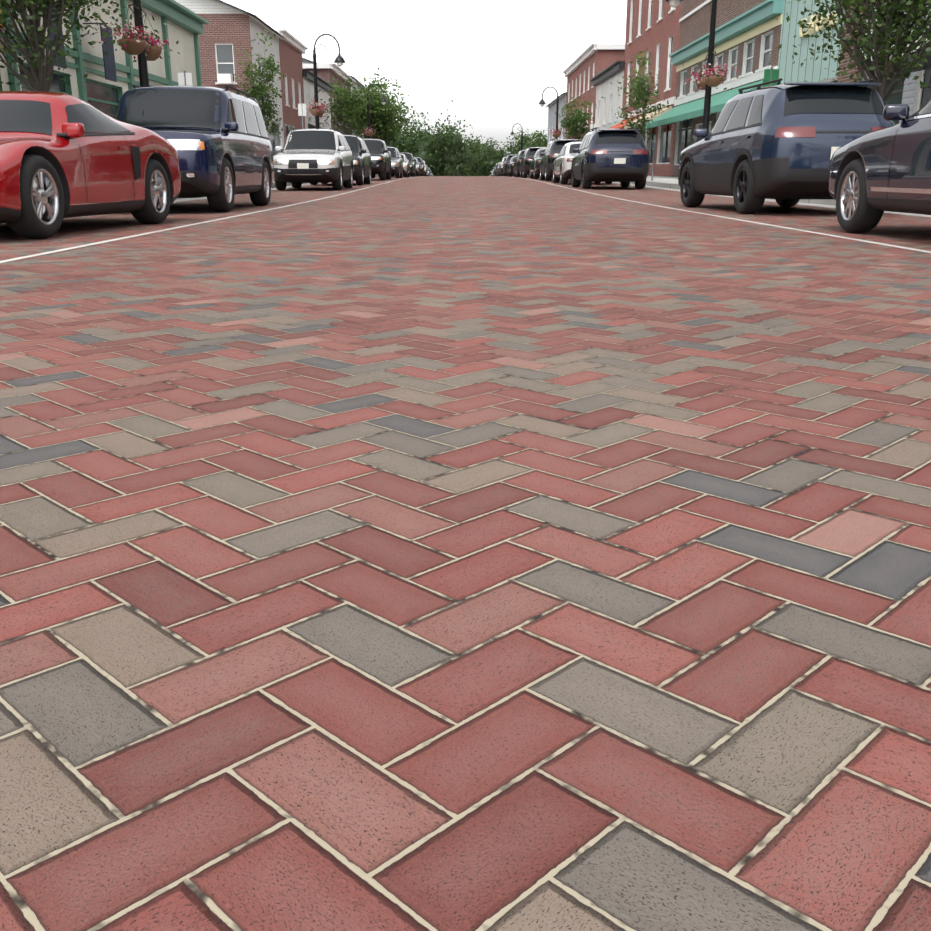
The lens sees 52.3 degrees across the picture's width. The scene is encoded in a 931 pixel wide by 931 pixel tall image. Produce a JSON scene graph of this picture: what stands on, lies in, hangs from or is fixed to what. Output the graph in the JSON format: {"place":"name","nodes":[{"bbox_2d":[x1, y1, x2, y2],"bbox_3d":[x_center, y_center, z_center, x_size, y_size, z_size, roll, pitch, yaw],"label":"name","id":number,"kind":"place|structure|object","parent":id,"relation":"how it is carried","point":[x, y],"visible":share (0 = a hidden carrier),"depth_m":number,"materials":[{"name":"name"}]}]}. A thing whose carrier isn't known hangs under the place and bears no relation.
{"place":"outdoors","nodes":[
{"label":"outdoors","id":0,"kind":"place"},
{"bbox_2d":[174,174,377,201],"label":"curb","id":1,"kind":"structure","parent":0,"point":[289,185],"depth_m":22.96,"materials":[{"name":"concrete"}]},
{"bbox_2d":[0,0,154,91],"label":"tree","id":2,"kind":"object","parent":1,"relation":"on","point":[42,75],"visible":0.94,"depth_m":15.65,"materials":[{"name":"green plant"}]},
{"bbox_2d":[0,0,208,117],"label":"museum building","id":3,"kind":"structure","parent":1,"relation":"on","point":[108,82],"depth_m":25.29,"materials":[{"name":"green paint"}]},
{"bbox_2d":[92,0,179,86],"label":"street lamp","id":4,"kind":"object","parent":1,"relation":"on","point":[143,47],"visible":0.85,"depth_m":18.67,"materials":[{"name":"black metal"}]},
{"bbox_2d":[178,71,192,85],"bbox_3d":[-6.438,-7.804,22.124,0.320,2.600,0.067,0,17,0],"label":"sign post","id":5,"kind":"object","parent":1,"relation":"on","point":[184,78],"visible":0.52,"depth_m":21.77,"materials":[{"name":"grey metal"}]},
{"bbox_2d":[174,0,285,154],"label":"building","id":6,"kind":"structure","parent":1,"relation":"on","point":[220,65],"depth_m":41.97,"materials":[{"name":"red"}]},
{"bbox_2d":[230,30,288,137],"bbox_3d":[-7.208,-12.658,33.579,1.942,5.094,2.090,-5,18,-16],"label":"tree","id":7,"kind":"object","parent":1,"relation":"on","point":[262,90],"visible":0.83,"depth_m":33.13,"materials":[{"name":"green plant"}]},
{"bbox_2d":[270,139,274,155],"bbox_3d":[-6.412,-10.213,31.738,0.130,1.370,0.330,0,17,0],"label":"parking meter","id":8,"kind":"object","parent":1,"relation":"on","point":[273,143],"visible":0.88,"depth_m":31.46,"materials":[{"name":"grey metal"}]},
{"bbox_2d":[275,29,307,143],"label":"building","id":9,"kind":"structure","parent":1,"relation":"on","point":[292,48],"depth_m":51.56,"materials":[{"name":"red brick"}]},
{"bbox_2d":[298,103,305,128],"bbox_3d":[-6.531,-13.102,38.280,0.320,2.900,0.067,0,17,0],"label":"sign post","id":10,"kind":"object","parent":1,"relation":"on","point":[302,109],"visible":0.69,"depth_m":37.92,"materials":[{"name":"grey metal"}]},
{"bbox_2d":[302,70,335,128],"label":"building","id":11,"kind":"structure","parent":1,"relation":"on","point":[308,81],"depth_m":59.23,"materials":[{"name":"white paint"}]},
{"bbox_2d":[306,34,344,128],"bbox_3d":[-6.615,-15.867,41.930,1.976,5.980,2.266,13,22,37],"label":"street lamp","id":12,"kind":"object","parent":1,"relation":"on","point":[316,111],"visible":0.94,"depth_m":41.58,"materials":[{"name":"black metal"}]},
{"bbox_2d":[302,63,355,134],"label":"building","id":13,"kind":"structure","parent":1,"relation":"on","point":[326,72],"depth_m":68.50,"materials":[{"name":"brick"}]},
{"bbox_2d":[302,58,365,138],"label":"building","id":14,"kind":"structure","parent":1,"relation":"on","point":[305,61],"depth_m":81.52,"materials":[{"name":"white"}]},
{"bbox_2d":[318,75,369,135],"bbox_3d":[-7.464,-20.952,58.458,3.342,6.023,2.967,0,17,0],"label":"tree","id":15,"kind":"object","parent":1,"relation":"on","point":[345,110],"visible":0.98,"depth_m":57.86,"materials":[{"name":"green plant"}]},
{"bbox_2d":[360,84,386,138],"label":"street lamp","id":16,"kind":"object","parent":1,"relation":"on","point":[369,133],"visible":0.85,"depth_m":65.43,"materials":[{"name":"black metal"}]},
{"bbox_2d":[348,73,409,147],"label":"tree","id":17,"kind":"object","parent":1,"relation":"on","point":[381,119],"visible":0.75,"depth_m":78.02,"materials":[{"name":"green plant"}]},
{"bbox_2d":[360,68,421,146],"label":"tree","id":18,"kind":"object","parent":1,"relation":"on","point":[400,104],"visible":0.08,"depth_m":90.90,"materials":[{"name":"green plant"}]},
{"bbox_2d":[393,110,406,146],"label":"street lamp","id":19,"kind":"object","parent":1,"relation":"on","point":[403,123],"visible":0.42,"depth_m":90.22,"materials":[{"name":"black metal"}]},
{"bbox_2d":[221,0,626,174],"label":"sky","id":20,"kind":"structure","parent":0,"point":[495,60],"materials":[{"name":"white"}]},
{"bbox_2d":[0,176,930,930],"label":"brick road","id":21,"kind":"structure","parent":0,"point":[464,554],"depth_m":1.38,"materials":[{"name":"red brick"}]},
{"bbox_2d":[0,91,180,238],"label":"sports car","id":22,"kind":"object","parent":21,"relation":"on","point":[62,155],"visible":1,"depth_m":8.74,"materials":[{"name":"red paint"}]},
{"bbox_2d":[115,84,273,211],"bbox_3d":[-4.370,-4.953,14.777,2.105,1.827,4.944,0,17,0],"label":"suv","id":23,"kind":"object","parent":21,"relation":"on","point":[218,139],"visible":0.6,"depth_m":13.93,"materials":[{"name":"blue paint"}]},
{"bbox_2d":[0,176,422,262],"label":"road line","id":24,"kind":"object","parent":21,"relation":"on","point":[23,257],"depth_m":8.52,"materials":[{"name":"paint"}]},
{"bbox_2d":[273,128,353,189],"bbox_3d":[-4.415,-8.998,27.832,1.990,1.707,4.690,0,17,0],"label":"suv","id":25,"kind":"object","parent":21,"relation":"on","point":[313,156],"visible":1,"depth_m":26.46,"materials":[{"name":"grey paint"}]},
{"bbox_2d":[310,134,370,184],"bbox_3d":[-4.450,-10.913,33.837,1.990,1.707,4.684,0,17,0],"label":"car","id":26,"kind":"object","parent":21,"relation":"on","point":[361,159],"visible":0.35,"depth_m":33.10,"materials":[{"name":"grey paint"}]},
{"bbox_2d":[353,139,390,179],"bbox_3d":[-4.533,-14.176,43.923,2.014,1.817,5.484,0,17,0],"label":"car","id":27,"kind":"object","parent":21,"relation":"on","point":[380,154],"visible":0.42,"depth_m":42.78,"materials":[{"name":"black paint"}]},
{"bbox_2d":[371,146,402,177],"bbox_3d":[-4.565,-17.135,53.580,1.986,1.707,4.683,0,17,0],"label":"car","id":28,"kind":"object","parent":21,"relation":"on","point":[396,164],"visible":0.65,"depth_m":52.68,"materials":[{"name":"grey paint"}]},
{"bbox_2d":[378,154,409,176],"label":"car","id":29,"kind":"object","parent":21,"relation":"on","point":[406,168],"visible":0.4,"depth_m":60.32,"materials":[{"name":"grey paint"}]},
{"bbox_2d":[391,152,415,176],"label":"car","id":30,"kind":"object","parent":21,"relation":"on","point":[410,158],"visible":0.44,"depth_m":69.12,"materials":[{"name":"black paint"}]},
{"bbox_2d":[403,157,424,175],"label":"car","id":31,"kind":"object","parent":21,"relation":"on","point":[420,160],"visible":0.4,"depth_m":86.35,"materials":[{"name":"grey paint"}]},
{"bbox_2d":[414,158,420,175],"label":"car","id":32,"kind":"object","parent":21,"relation":"on","point":[418,169],"visible":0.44,"depth_m":77.75,"materials":[{"name":"grey paint"}]},
{"bbox_2d":[410,160,426,175],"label":"car","id":33,"kind":"object","parent":21,"relation":"on","point":[425,170],"visible":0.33,"depth_m":93.90,"materials":[{"name":"grey paint"}]},
{"bbox_2d":[493,162,498,175],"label":"car","id":34,"kind":"object","parent":21,"relation":"on","point":[494,171],"visible":0.17,"depth_m":99.76,"materials":[{"name":"black paint"}]},
{"bbox_2d":[499,157,505,175],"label":"car","id":35,"kind":"object","parent":21,"relation":"on","point":[501,167],"visible":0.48,"depth_m":84.54,"materials":[{"name":"grey paint"}]},
{"bbox_2d":[496,162,513,175],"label":"car","id":36,"kind":"object","parent":21,"relation":"on","point":[497,171],"visible":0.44,"depth_m":92.56,"materials":[{"name":"grey paint"}]},
{"bbox_2d":[503,154,516,175],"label":"car","id":37,"kind":"object","parent":21,"relation":"on","point":[507,159],"visible":0.38,"depth_m":76.58,"materials":[{"name":"blue paint"}]},
{"bbox_2d":[507,156,529,176],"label":"car","id":38,"kind":"object","parent":21,"relation":"on","point":[510,169],"visible":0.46,"depth_m":69.58,"materials":[{"name":"black paint"}]},
{"bbox_2d":[513,149,539,176],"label":"car","id":39,"kind":"object","parent":21,"relation":"on","point":[517,159],"visible":0.31,"depth_m":60.63,"materials":[{"name":"grey paint"}]},
{"bbox_2d":[520,147,552,177],"bbox_3d":[4.219,-17.739,55.534,1.986,1.707,4.683,0,17,0],"label":"car","id":40,"kind":"object","parent":21,"relation":"on","point":[529,152],"visible":0.46,"depth_m":53.67,"materials":[{"name":"black paint"}]},
{"bbox_2d":[529,148,570,178],"bbox_3d":[4.268,-15.156,47.595,1.979,1.482,4.986,0,17,0],"label":"car","id":41,"kind":"object","parent":21,"relation":"on","point":[534,172],"visible":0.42,"depth_m":46.33,"materials":[{"name":"grey paint"}]},
{"bbox_2d":[540,138,581,180],"bbox_3d":[4.299,-13.262,41.218,1.990,1.707,4.684,0,17,0],"label":"car","id":42,"kind":"object","parent":21,"relation":"on","point":[553,147],"visible":0.42,"depth_m":39.39,"materials":[{"name":"black paint"}]},
{"bbox_2d":[553,142,611,183],"bbox_3d":[4.339,-11.229,35.202,1.981,1.482,4.987,0,17,0],"label":"white sedan car","id":43,"kind":"object","parent":21,"relation":"on","point":[562,167],"visible":0.4,"depth_m":33.96,"materials":[{"name":"grey paint"}]},
{"bbox_2d":[571,127,648,188],"bbox_3d":[4.369,-9.407,29.117,1.990,1.707,4.684,0,17,0],"label":"suv","id":44,"kind":"object","parent":21,"relation":"on","point":[621,156],"visible":0.98,"depth_m":27.09,"materials":[{"name":"blue paint"}]},
{"bbox_2d":[503,176,930,252],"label":"road line","id":45,"kind":"object","parent":21,"relation":"on","point":[772,225],"depth_m":9.58,"materials":[{"name":"paint"}]},
{"bbox_2d":[678,78,895,213],"bbox_3d":[4.585,-4.664,14.047,1.990,1.707,4.684,-1,17,-3],"label":"car","id":46,"kind":"object","parent":21,"relation":"on","point":[779,143],"visible":0.94,"depth_m":12.15,"materials":[{"name":"blue paint"}]},
{"bbox_2d":[827,98,930,232],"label":"navy sedan","id":47,"kind":"object","parent":21,"relation":"on","point":[873,176],"visible":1,"depth_m":8.08,"materials":[{"name":"blue paint"}]},
{"bbox_2d":[612,176,930,216],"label":"curb","id":48,"kind":"structure","parent":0,"point":[670,184],"depth_m":27.62,"materials":[{"name":"concrete"}]},
{"bbox_2d":[510,123,522,149],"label":"street lamp","id":49,"kind":"object","parent":48,"relation":"on","point":[512,133],"visible":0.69,"depth_m":105.78,"materials":[{"name":"black metal"}]},
{"bbox_2d":[539,87,565,139],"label":"street lamp","id":50,"kind":"object","parent":48,"relation":"on","point":[555,135],"visible":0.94,"depth_m":67.37,"materials":[{"name":"black metal"}]},
{"bbox_2d":[546,92,566,144],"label":"building","id":51,"kind":"structure","parent":48,"relation":"on","point":[552,105],"depth_m":97.17,"materials":[{"name":"grey"}]},
{"bbox_2d":[555,93,602,139],"bbox_3d":[7.378,-21.751,62.516,3.302,5.153,2.906,0,17,0],"label":"tree","id":52,"kind":"object","parent":48,"relation":"on","point":[573,125],"visible":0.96,"depth_m":61.69,"materials":[{"name":"green plant"}]},
{"bbox_2d":[590,123,596,130],"bbox_3d":[6.606,-16.441,49.360,0.320,2.600,0.067,0,17,0],"label":"sign post","id":53,"kind":"object","parent":48,"relation":"on","point":[593,125],"visible":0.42,"depth_m":49.00,"materials":[{"name":"grey metal"}]},
{"bbox_2d":[563,43,624,139],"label":"building","id":54,"kind":"structure","parent":48,"relation":"on","point":[592,60],"depth_m":71.67,"materials":[{"name":"red brick"}]},
{"bbox_2d":[589,61,624,128],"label":"building","id":55,"kind":"structure","parent":48,"relation":"on","point":[609,104],"depth_m":62.04,"materials":[{"name":"white paint"}]},
{"bbox_2d":[610,48,668,142],"bbox_3d":[7.215,-14.383,38.962,2.392,5.112,2.473,12,21,34],"label":"tree","id":56,"kind":"object","parent":48,"relation":"on","point":[642,93],"visible":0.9,"depth_m":38.71,"materials":[{"name":"green plant"}]},
{"bbox_2d":[609,0,681,176],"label":"building","id":57,"kind":"structure","parent":48,"relation":"on","point":[653,27],"depth_m":47.33,"materials":[{"name":"red brick"}]},
{"bbox_2d":[651,140,656,179],"bbox_3d":[6.619,-10.751,33.426,0.130,1.370,0.330,0,17,0],"label":"parking meter","id":58,"kind":"object","parent":48,"relation":"on","point":[654,145],"visible":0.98,"depth_m":33.34,"materials":[{"name":"grey metal"}]},
{"bbox_2d":[692,135,697,143],"bbox_3d":[6.652,-8.899,27.614,0.130,1.370,0.330,0,17,0],"label":"parking meter","id":59,"kind":"object","parent":48,"relation":"on","point":[695,140],"visible":0.4,"depth_m":27.35,"materials":[{"name":"grey metal"}]},
{"bbox_2d":[665,0,740,139],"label":"street lamp","id":60,"kind":"object","parent":48,"relation":"on","point":[708,81],"visible":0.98,"depth_m":26.06,"materials":[{"name":"black metal"}]},
{"bbox_2d":[646,0,783,176],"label":"building","id":61,"kind":"structure","parent":48,"relation":"on","point":[747,38],"depth_m":35.06,"materials":[{"name":"brown brick"}]},
{"bbox_2d":[763,67,778,86],"bbox_3d":[6.767,-7.555,21.335,0.320,2.600,0.067,0,17,0],"label":"sign post","id":62,"kind":"object","parent":48,"relation":"on","point":[771,74],"visible":0.46,"depth_m":20.98,"materials":[{"name":"green metal"}]},
{"bbox_2d":[778,0,844,83],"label":"teal building","id":63,"kind":"structure","parent":48,"relation":"on","point":[810,70],"depth_m":27.01,"materials":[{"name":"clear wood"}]},
{"bbox_2d":[799,11,836,37],"bbox_3d":[9.586,-12.068,25.802,0.060,0.504,2.774,0,17,0],"label":"sign lettering","id":64,"kind":"object","parent":63,"relation":"attached to","point":[813,30],"visible":0.56,"depth_m":25.96,"materials":[{"name":"beige"}]},
{"bbox_2d":[777,0,930,101],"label":"tree","id":65,"kind":"object","parent":48,"relation":"on","point":[883,37],"visible":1,"depth_m":16.84,"materials":[{"name":"green plant"}]},
{"bbox_2d":[837,1,930,123],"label":"building","id":66,"kind":"structure","parent":48,"relation":"on","point":[914,95],"depth_m":20.65,"materials":[{"name":"grey"}]},
{"bbox_3d":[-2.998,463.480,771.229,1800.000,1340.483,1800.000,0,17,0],"label":"ground","id":67,"kind":"structure","parent":0,"visible":0},
{"bbox_2d":[387,100,491,175],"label":"tree","id":68,"kind":"object","parent":67,"relation":"on","point":[439,153],"visible":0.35,"depth_m":170.62,"materials":[{"name":"green plant"}]},
{"bbox_2d":[459,137,506,175],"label":"tree","id":69,"kind":"object","parent":67,"relation":"on","point":[486,169],"visible":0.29,"depth_m":220.01,"materials":[{"name":"green plant"}]},
{"bbox_2d":[491,130,547,162],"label":"tree","id":70,"kind":"object","parent":67,"relation":"on","point":[538,141],"visible":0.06,"depth_m":216.52,"materials":[{"name":"green plant"}]}
]}

